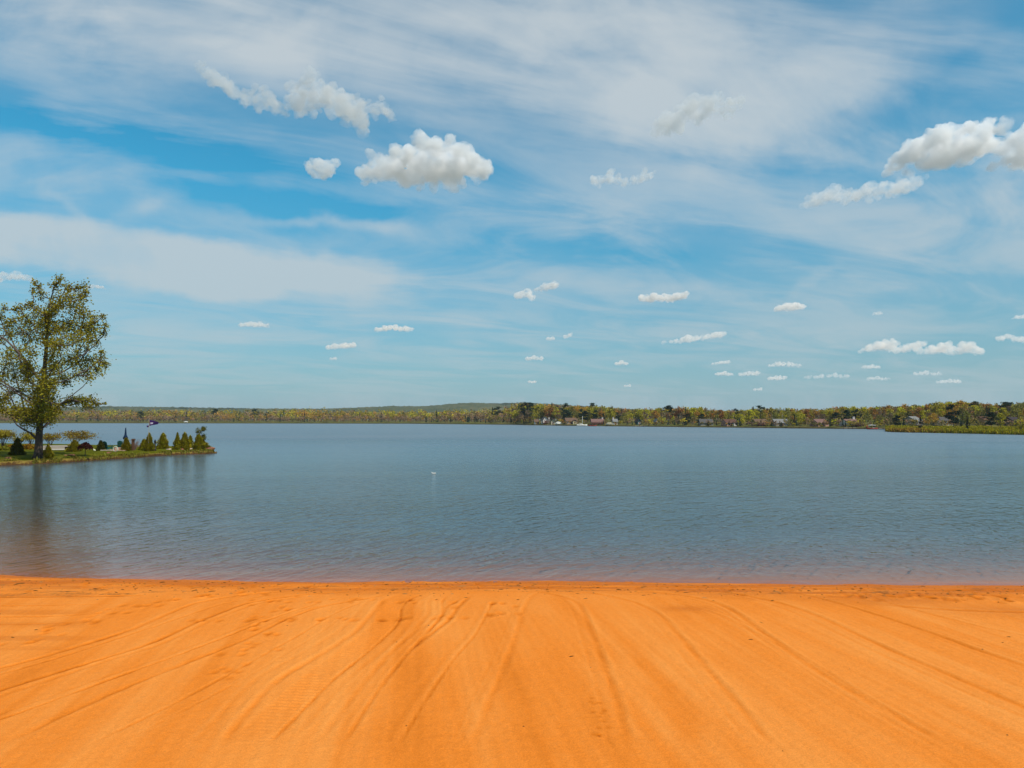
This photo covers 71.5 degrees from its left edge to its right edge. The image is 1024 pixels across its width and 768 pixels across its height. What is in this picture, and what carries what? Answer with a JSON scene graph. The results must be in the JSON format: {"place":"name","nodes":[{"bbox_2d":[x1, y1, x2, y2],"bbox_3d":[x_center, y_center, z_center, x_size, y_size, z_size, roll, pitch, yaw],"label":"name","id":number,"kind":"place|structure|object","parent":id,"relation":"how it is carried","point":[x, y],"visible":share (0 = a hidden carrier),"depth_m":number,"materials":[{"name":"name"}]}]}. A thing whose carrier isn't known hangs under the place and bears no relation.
{"place":"outdoors","nodes":[
{"label":"outdoors","id":0,"kind":"place"},
{"bbox_2d":[0,443,216,465],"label":"grassy shore","id":1,"kind":"structure","parent":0,"point":[26,458],"depth_m":75.09,"materials":[{"name":"green plant"}]},
{"bbox_2d":[0,446,9,450],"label":"hedge","id":2,"kind":"object","parent":1,"relation":"on","point":[2,448],"visible":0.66,"depth_m":82.95,"materials":[{"name":"green plant"}]},
{"bbox_2d":[0,429,20,445],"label":"flowering shrub","id":3,"kind":"object","parent":1,"relation":"on","point":[7,434],"visible":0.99,"depth_m":87.37,"materials":[{"name":"yellow plant"}]},
{"bbox_2d":[7,437,26,455],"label":"conical shrub","id":4,"kind":"object","parent":1,"relation":"on","point":[16,447],"visible":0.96,"depth_m":70.91,"materials":[{"name":"green plant"}]},
{"bbox_2d":[6,443,34,449],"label":"hedge","id":5,"kind":"object","parent":1,"relation":"on","point":[28,446],"visible":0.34,"depth_m":85.10,"materials":[{"name":"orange plant"}]},
{"bbox_2d":[18,432,43,443],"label":"flowering shrub","id":6,"kind":"object","parent":1,"relation":"on","point":[28,436],"visible":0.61,"depth_m":87.44,"materials":[{"name":"yellow plant"}]},
{"bbox_2d":[43,444,53,458],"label":"conical shrub","id":7,"kind":"object","parent":1,"relation":"on","point":[48,452],"visible":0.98,"depth_m":68.06,"materials":[{"name":"green plant"}]},
{"bbox_2d":[43,432,63,445],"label":"flowering shrub","id":8,"kind":"object","parent":1,"relation":"on","point":[49,438],"visible":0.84,"depth_m":92.27,"materials":[{"name":"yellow plant"}]},
{"bbox_2d":[43,446,67,449],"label":"white deck","id":9,"kind":"structure","parent":1,"relation":"on","point":[58,447],"depth_m":82.41,"materials":[{"name":"paint"}]},
{"bbox_2d":[0,272,116,458],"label":"cottonwood tree","id":10,"kind":"object","parent":1,"relation":"on","point":[41,403],"visible":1,"depth_m":67.79,"materials":[{"name":"green plant"}]},
{"bbox_2d":[66,440,82,451],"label":"conical shrub","id":11,"kind":"object","parent":1,"relation":"on","point":[73,445],"visible":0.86,"depth_m":79.36,"materials":[{"name":"green plant"}]},
{"bbox_2d":[54,430,98,441],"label":"flowering shrub","id":12,"kind":"object","parent":1,"relation":"on","point":[76,435],"visible":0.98,"depth_m":90.80,"materials":[{"name":"yellow plant"}]},
{"bbox_2d":[77,441,92,454],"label":"red maple","id":13,"kind":"object","parent":1,"relation":"on","point":[86,446],"visible":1,"depth_m":71.05,"materials":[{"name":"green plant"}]},
{"bbox_2d":[96,440,104,450],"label":"conical shrub","id":14,"kind":"object","parent":1,"relation":"on","point":[100,445],"visible":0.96,"depth_m":81.73,"materials":[{"name":"green plant"}]},
{"bbox_2d":[103,441,112,449],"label":"garden chair","id":15,"kind":"object","parent":1,"relation":"on","point":[106,445],"visible":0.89,"depth_m":82.39,"materials":[{"name":"green plastic"}]},
{"bbox_2d":[100,447,124,450],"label":"stone patio","id":16,"kind":"structure","parent":1,"relation":"on","point":[119,449],"depth_m":81.24,"materials":[{"name":"beige stone"}]},
{"bbox_2d":[121,437,131,450],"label":"conical shrub","id":17,"kind":"object","parent":1,"relation":"on","point":[126,445],"visible":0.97,"depth_m":81.66,"materials":[{"name":"green plant"}]},
{"bbox_2d":[132,439,134,449],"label":"garden post","id":18,"kind":"object","parent":1,"relation":"on","point":[133,444],"visible":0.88,"depth_m":81.97,"materials":[{"name":"brown wood"}]},
{"bbox_2d":[138,438,145,449],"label":"conical shrub","id":19,"kind":"object","parent":1,"relation":"on","point":[142,443],"visible":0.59,"depth_m":83.81,"materials":[{"name":"green plant"}]},
{"bbox_2d":[143,433,154,450],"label":"conical shrub","id":20,"kind":"object","parent":1,"relation":"on","point":[150,446],"visible":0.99,"depth_m":80.89,"materials":[{"name":"green plant"}]},
{"bbox_2d":[156,432,169,448],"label":"conical shrub","id":21,"kind":"object","parent":1,"relation":"on","point":[163,442],"visible":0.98,"depth_m":86.97,"materials":[{"name":"green plant"}]},
{"bbox_2d":[171,432,180,449],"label":"conical shrub","id":22,"kind":"object","parent":1,"relation":"on","point":[176,443],"visible":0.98,"depth_m":85.75,"materials":[{"name":"green plant"}]},
{"bbox_2d":[180,432,191,449],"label":"conical shrub","id":23,"kind":"object","parent":1,"relation":"on","point":[185,442],"visible":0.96,"depth_m":86.38,"materials":[{"name":"green plant"}]},
{"bbox_2d":[189,435,193,446],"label":"conical shrub","id":24,"kind":"object","parent":1,"relation":"on","point":[191,439],"visible":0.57,"depth_m":93.64,"materials":[{"name":"green plant"}]},
{"bbox_2d":[192,434,205,449],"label":"conical shrub","id":25,"kind":"object","parent":1,"relation":"on","point":[198,444],"visible":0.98,"depth_m":87.47,"materials":[{"name":"green plant"}]},
{"bbox_2d":[195,426,208,441],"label":"young pine","id":26,"kind":"object","parent":1,"relation":"on","point":[202,429],"visible":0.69,"depth_m":90.03,"materials":[{"name":"green plant"}]},
{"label":"flagpole","id":27,"kind":"object","parent":1,"relation":"on","visible":0},
{"bbox_2d":[147,420,158,426],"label":"flag","id":28,"kind":"object","parent":27,"relation":"attached to","point":[151,422],"visible":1,"depth_m":80.95,"materials":[{"name":"purple fabric"}]},
{"bbox_2d":[6,402,755,419],"bbox_3d":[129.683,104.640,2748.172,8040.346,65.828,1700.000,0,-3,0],"label":"hills","id":29,"kind":"structure","parent":0,"point":[464,407],"depth_m":2491.78,"materials":[{"name":"green plant"}]},
{"bbox_2d":[0,554,1023,767],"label":"beach","id":30,"kind":"structure","parent":0,"point":[333,675],"depth_m":11.54,"materials":[{"name":"orange sand"}]},
{"bbox_2d":[1,577,1022,750],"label":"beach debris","id":31,"kind":"object","parent":30,"relation":"on","point":[774,591],"visible":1,"depth_m":17.19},
{"bbox_2d":[0,423,1023,577],"bbox_3d":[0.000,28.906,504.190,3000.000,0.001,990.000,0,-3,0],"label":"lake","id":32,"kind":"structure","parent":0,"point":[312,488],"depth_m":41.11,"materials":[{"name":"liquid"}]},
{"bbox_2d":[885,425,1023,434],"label":"reeds","id":33,"kind":"object","parent":32,"relation":"in","point":[1005,430],"visible":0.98,"depth_m":211.69,"materials":[{"name":"plant"}]},
{"bbox_2d":[0,524,1023,555],"bbox_3d":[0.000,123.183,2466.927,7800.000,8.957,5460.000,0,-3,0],"label":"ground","id":34,"kind":"structure","parent":0,"point":[158,544],"depth_m":24.82,"materials":[{"name":"grey sand"}]},
{"bbox_2d":[0,415,1023,428],"bbox_3d":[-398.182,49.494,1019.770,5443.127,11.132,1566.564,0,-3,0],"label":"shore land","id":35,"kind":"structure","parent":0,"point":[518,423],"depth_m":529.10,"materials":[{"name":"green plant"}]},
{"bbox_2d":[136,411,144,417],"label":"pine tree","id":36,"kind":"object","parent":35,"relation":"on","point":[141,413],"visible":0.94,"depth_m":688.39,"materials":[{"name":"green plant"}]},
{"bbox_2d":[0,407,530,422],"bbox_3d":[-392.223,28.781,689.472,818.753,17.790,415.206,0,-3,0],"label":"woods","id":37,"kind":"object","parent":35,"relation":"on","point":[274,415],"visible":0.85,"depth_m":685.25,"materials":[{"name":"green plant"}]},
{"bbox_2d":[493,407,502,415],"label":"pine tree","id":38,"kind":"object","parent":35,"relation":"on","point":[496,412],"visible":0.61,"depth_m":555.23,"materials":[{"name":"green plant"}]},
{"bbox_2d":[518,402,527,416],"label":"pine tree","id":39,"kind":"object","parent":35,"relation":"on","point":[523,408],"visible":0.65,"depth_m":508.51,"materials":[{"name":"green plant"}]},
{"bbox_2d":[525,402,533,415],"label":"pine tree","id":40,"kind":"object","parent":35,"relation":"on","point":[528,406],"visible":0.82,"depth_m":499.64,"materials":[{"name":"green plant"}]},
{"bbox_2d":[530,410,538,423],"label":"broadleaf tree","id":41,"kind":"object","parent":35,"relation":"on","point":[534,415],"visible":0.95,"depth_m":483.06,"materials":[{"name":"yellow plant"}]},
{"bbox_2d":[541,416,548,423],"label":"lake house","id":42,"kind":"structure","parent":35,"relation":"on","point":[543,419],"depth_m":461.19,"materials":[{"name":"white"}]},
{"bbox_2d":[545,406,556,420],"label":"broadleaf tree","id":43,"kind":"object","parent":35,"relation":"on","point":[550,410],"visible":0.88,"depth_m":474.74,"materials":[{"name":"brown plant"}]},
{"bbox_2d":[560,403,568,417],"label":"pine tree","id":44,"kind":"object","parent":35,"relation":"on","point":[565,405],"visible":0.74,"depth_m":455.73,"materials":[{"name":"green plant"}]},
{"bbox_2d":[562,410,573,417],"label":"pine tree","id":45,"kind":"object","parent":35,"relation":"on","point":[568,412],"visible":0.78,"depth_m":443.58,"materials":[{"name":"green plant"}]},
{"bbox_2d":[563,418,577,423],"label":"lake house","id":46,"kind":"structure","parent":35,"relation":"on","point":[567,420],"depth_m":434.58,"materials":[{"name":"beige"}]},
{"bbox_2d":[573,411,580,419],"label":"broadleaf tree","id":47,"kind":"object","parent":35,"relation":"on","point":[577,414],"visible":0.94,"depth_m":448.57,"materials":[{"name":"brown plant"}]},
{"bbox_2d":[580,411,591,419],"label":"pine tree","id":48,"kind":"object","parent":35,"relation":"on","point":[585,415],"visible":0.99,"depth_m":425.96,"materials":[{"name":"green plant"}]},
{"bbox_2d":[590,410,597,418],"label":"pine tree","id":49,"kind":"object","parent":35,"relation":"on","point":[594,416],"visible":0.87,"depth_m":439.76,"materials":[{"name":"green plant"}]},
{"bbox_2d":[590,417,605,424],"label":"lake house","id":50,"kind":"structure","parent":35,"relation":"on","point":[595,421],"depth_m":415.12,"materials":[{"name":"grey"}]},
{"bbox_2d":[611,417,617,424],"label":"lake house","id":51,"kind":"structure","parent":35,"relation":"on","point":[614,420],"depth_m":407.03,"materials":[{"name":"white"}]},
{"bbox_2d":[634,419,641,424],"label":"lake house","id":52,"kind":"structure","parent":35,"relation":"on","point":[637,421],"depth_m":393.20,"materials":[{"name":"grey"}]},
{"bbox_2d":[661,405,674,411],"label":"pine tree","id":53,"kind":"object","parent":35,"relation":"on","point":[668,407],"visible":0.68,"depth_m":422.60,"materials":[{"name":"green plant"}]},
{"bbox_2d":[674,406,684,422],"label":"broadleaf tree","id":54,"kind":"object","parent":35,"relation":"on","point":[679,410],"visible":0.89,"depth_m":392.36,"materials":[{"name":"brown plant"}]},
{"bbox_2d":[682,413,690,422],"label":"pine tree","id":55,"kind":"object","parent":35,"relation":"on","point":[687,421],"visible":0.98,"depth_m":366.28,"materials":[{"name":"green plant"}]},
{"bbox_2d":[689,407,696,417],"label":"broadleaf tree","id":56,"kind":"object","parent":35,"relation":"on","point":[691,411],"visible":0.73,"depth_m":390.34,"materials":[{"name":"green plant"}]},
{"bbox_2d":[697,419,713,425],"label":"lake house","id":57,"kind":"structure","parent":35,"relation":"on","point":[700,421],"depth_m":359.98,"materials":[{"name":"grey"}]},
{"bbox_2d":[718,409,723,419],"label":"broadleaf tree","id":58,"kind":"object","parent":35,"relation":"on","point":[721,415],"visible":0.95,"depth_m":369.14,"materials":[{"name":"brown plant"}]},
{"bbox_2d":[721,419,737,425],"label":"lake house","id":59,"kind":"structure","parent":35,"relation":"on","point":[730,421],"depth_m":348.56,"materials":[{"name":"grey"}]},
{"bbox_2d":[747,409,755,420],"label":"broadleaf tree","id":60,"kind":"object","parent":35,"relation":"on","point":[752,413],"visible":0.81,"depth_m":361.20,"materials":[{"name":"green plant"}]},
{"bbox_2d":[753,405,764,418],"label":"pine tree","id":61,"kind":"object","parent":35,"relation":"on","point":[759,406],"visible":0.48,"depth_m":386.93,"materials":[{"name":"green plant"}]},
{"bbox_2d":[752,419,769,425],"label":"lake house","id":62,"kind":"structure","parent":35,"relation":"on","point":[758,424],"depth_m":336.57,"materials":[{"name":"beige"}]},
{"bbox_2d":[500,401,1023,421],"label":"hill woods","id":63,"kind":"object","parent":35,"relation":"on","point":[506,408],"visible":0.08,"depth_m":454.62,"materials":[{"name":"green plant"}]},
{"bbox_2d":[512,414,1023,427],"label":"shore brush","id":64,"kind":"object","parent":35,"relation":"on","point":[834,421],"visible":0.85,"depth_m":314.51,"materials":[{"name":"green plant"}]},
{"bbox_2d":[770,419,788,425],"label":"lake house","id":65,"kind":"structure","parent":35,"relation":"on","point":[778,420],"depth_m":330.07,"materials":[{"name":"grey"}]},
{"bbox_2d":[777,410,786,418],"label":"broadleaf tree","id":66,"kind":"object","parent":35,"relation":"on","point":[783,416],"visible":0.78,"depth_m":348.18,"materials":[{"name":"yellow plant"}]},
{"bbox_2d":[803,409,809,417],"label":"broadleaf tree","id":67,"kind":"object","parent":35,"relation":"on","point":[806,411],"visible":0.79,"depth_m":343.58,"materials":[{"name":"green plant"}]},
{"bbox_2d":[810,419,828,426],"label":"lake house","id":68,"kind":"structure","parent":35,"relation":"on","point":[820,420],"depth_m":314.35,"materials":[{"name":"grey"}]},
{"bbox_2d":[830,412,840,419],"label":"pine tree","id":69,"kind":"object","parent":35,"relation":"on","point":[834,414],"visible":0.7,"depth_m":313.20,"materials":[{"name":"green plant"}]},
{"bbox_2d":[841,410,850,418],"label":"pine tree","id":70,"kind":"object","parent":35,"relation":"on","point":[846,412],"visible":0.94,"depth_m":322.46,"materials":[{"name":"green plant"}]},
{"bbox_2d":[839,417,863,426],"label":"lake house","id":71,"kind":"structure","parent":35,"relation":"on","point":[852,419],"depth_m":306.14,"materials":[{"name":"white"}]},
{"bbox_2d":[851,409,861,419],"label":"pine tree","id":72,"kind":"object","parent":35,"relation":"on","point":[856,415],"visible":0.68,"depth_m":318.41,"materials":[{"name":"green plant"}]},
{"bbox_2d":[860,407,867,415],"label":"broadleaf tree","id":73,"kind":"object","parent":35,"relation":"on","point":[864,409],"visible":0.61,"depth_m":345.92,"materials":[{"name":"green plant"}]},
{"bbox_2d":[864,410,870,421],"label":"broadleaf tree","id":74,"kind":"object","parent":35,"relation":"on","point":[867,416],"visible":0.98,"depth_m":315.79,"materials":[{"name":"green plant"}]},
{"bbox_2d":[871,408,878,419],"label":"broadleaf tree","id":75,"kind":"object","parent":35,"relation":"on","point":[874,411],"visible":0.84,"depth_m":321.70,"materials":[{"name":"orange plant"}]},
{"bbox_2d":[881,404,893,414],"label":"broadleaf tree","id":76,"kind":"object","parent":35,"relation":"on","point":[888,407],"visible":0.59,"depth_m":339.09,"materials":[{"name":"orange plant"}]},
{"bbox_2d":[895,407,904,416],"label":"broadleaf tree","id":77,"kind":"object","parent":35,"relation":"on","point":[900,409],"visible":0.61,"depth_m":323.98,"materials":[{"name":"green plant"}]},
{"bbox_2d":[904,407,913,416],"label":"broadleaf tree","id":78,"kind":"object","parent":35,"relation":"on","point":[906,414],"visible":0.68,"depth_m":316.96,"materials":[{"name":"green plant"}]},
{"bbox_2d":[901,416,921,424],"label":"lake house","id":79,"kind":"structure","parent":35,"relation":"on","point":[911,417],"depth_m":303.11,"materials":[{"name":"grey"}]},
{"bbox_2d":[913,407,921,417],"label":"broadleaf tree","id":80,"kind":"object","parent":35,"relation":"on","point":[917,410],"visible":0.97,"depth_m":304.92,"materials":[{"name":"green plant"}]},
{"bbox_2d":[918,409,924,418],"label":"broadleaf tree","id":81,"kind":"object","parent":35,"relation":"on","point":[921,412],"visible":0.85,"depth_m":304.19,"materials":[{"name":"green plant"}]},
{"bbox_2d":[922,404,929,413],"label":"broadleaf tree","id":82,"kind":"object","parent":35,"relation":"on","point":[926,407],"visible":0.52,"depth_m":338.49,"materials":[{"name":"green plant"}]},
{"bbox_2d":[928,404,940,423],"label":"broadleaf tree","id":83,"kind":"object","parent":35,"relation":"on","point":[934,409],"visible":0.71,"depth_m":309.64,"materials":[{"name":"green plant"}]},
{"bbox_2d":[937,417,952,425],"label":"lake house","id":84,"kind":"structure","parent":35,"relation":"on","point":[944,418],"depth_m":292.82,"materials":[{"name":"beige"}]},
{"bbox_2d":[946,404,958,416],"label":"broadleaf tree","id":85,"kind":"object","parent":35,"relation":"on","point":[953,410],"visible":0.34,"depth_m":304.65,"materials":[{"name":"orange plant"}]},
{"bbox_2d":[953,400,967,409],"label":"broadleaf tree","id":86,"kind":"object","parent":35,"relation":"on","point":[960,403],"visible":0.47,"depth_m":334.38,"materials":[{"name":"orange plant"}]},
{"bbox_2d":[956,408,969,423],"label":"broadleaf tree","id":87,"kind":"object","parent":35,"relation":"on","point":[962,409],"visible":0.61,"depth_m":299.28,"materials":[{"name":"green plant"}]},
{"bbox_2d":[967,401,979,414],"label":"pine tree","id":88,"kind":"object","parent":35,"relation":"on","point":[971,404],"visible":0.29,"depth_m":322.57,"materials":[{"name":"green plant"}]},
{"bbox_2d":[967,404,980,416],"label":"broadleaf tree","id":89,"kind":"object","parent":35,"relation":"on","point":[977,407],"visible":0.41,"depth_m":313.29,"materials":[{"name":"green plant"}]},
{"bbox_2d":[975,407,985,415],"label":"broadleaf tree","id":90,"kind":"object","parent":35,"relation":"on","point":[981,411],"visible":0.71,"depth_m":305.78,"materials":[{"name":"green plant"}]},
{"bbox_2d":[975,416,991,425],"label":"lake house","id":91,"kind":"structure","parent":35,"relation":"on","point":[981,420],"depth_m":295.36,"materials":[{"name":"beige"}]},
{"bbox_2d":[988,405,998,412],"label":"broadleaf tree","id":92,"kind":"object","parent":35,"relation":"on","point":[993,408],"visible":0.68,"depth_m":311.28,"materials":[{"name":"green plant"}]},
{"bbox_2d":[997,407,1010,418],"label":"broadleaf tree","id":93,"kind":"object","parent":35,"relation":"on","point":[1004,410],"visible":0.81,"depth_m":293.64,"materials":[{"name":"green plant"}]},
{"bbox_2d":[997,402,1013,414],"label":"pine tree","id":94,"kind":"object","parent":35,"relation":"on","point":[1005,404],"visible":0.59,"depth_m":318.51,"materials":[{"name":"green plant"}]},
{"bbox_2d":[1002,417,1020,425],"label":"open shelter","id":95,"kind":"object","parent":35,"relation":"on","point":[1010,418],"visible":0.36,"depth_m":290.57,"materials":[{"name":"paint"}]},
{"bbox_2d":[1010,404,1023,418],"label":"broadleaf tree","id":96,"kind":"object","parent":35,"relation":"on","point":[1013,411],"visible":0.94,"depth_m":293.23,"materials":[{"name":"green plant"}]},
{"bbox_2d":[0,0,1023,419],"label":"sky","id":97,"kind":"structure","parent":0,"point":[724,205],"materials":[{"name":"blue"}]},
{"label":"marsh bank","id":98,"kind":"structure","parent":0,"visible":0},
{"bbox_2d":[892,415,901,424],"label":"pine tree","id":99,"kind":"object","parent":98,"relation":"on","point":[895,418],"visible":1,"depth_m":244.26,"materials":[{"name":"green plant"}]},
{"bbox_2d":[916,417,923,427],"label":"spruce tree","id":100,"kind":"object","parent":98,"relation":"on","point":[920,423],"visible":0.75,"depth_m":226.42,"materials":[{"name":"green plant"}]},
{"bbox_2d":[927,412,939,425],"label":"broadleaf tree","id":101,"kind":"object","parent":98,"relation":"on","point":[933,417],"visible":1,"depth_m":253.90,"materials":[{"name":"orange plant"}]},
{"bbox_2d":[943,404,960,425],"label":"pine tree","id":102,"kind":"object","parent":98,"relation":"on","point":[951,417],"visible":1,"depth_m":234.84,"materials":[{"name":"green plant"}]},
{"bbox_2d":[959,410,971,424],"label":"broadleaf tree","id":103,"kind":"object","parent":98,"relation":"on","point":[965,418],"visible":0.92,"depth_m":216.88,"materials":[{"name":"green plant"}]},
{"bbox_2d":[981,412,998,424],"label":"pine tree","id":104,"kind":"object","parent":98,"relation":"on","point":[990,414],"visible":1,"depth_m":211.96,"materials":[{"name":"green plant"}]},
{"bbox_2d":[996,412,1006,425],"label":"broadleaf tree","id":105,"kind":"object","parent":98,"relation":"on","point":[1000,417],"visible":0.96,"depth_m":215.46,"materials":[{"name":"green plant"}]},
{"bbox_2d":[1013,418,1023,428],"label":"broadleaf tree","id":106,"kind":"object","parent":98,"relation":"on","point":[1020,426],"visible":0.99,"depth_m":199.58,"materials":[{"name":"green plant"}]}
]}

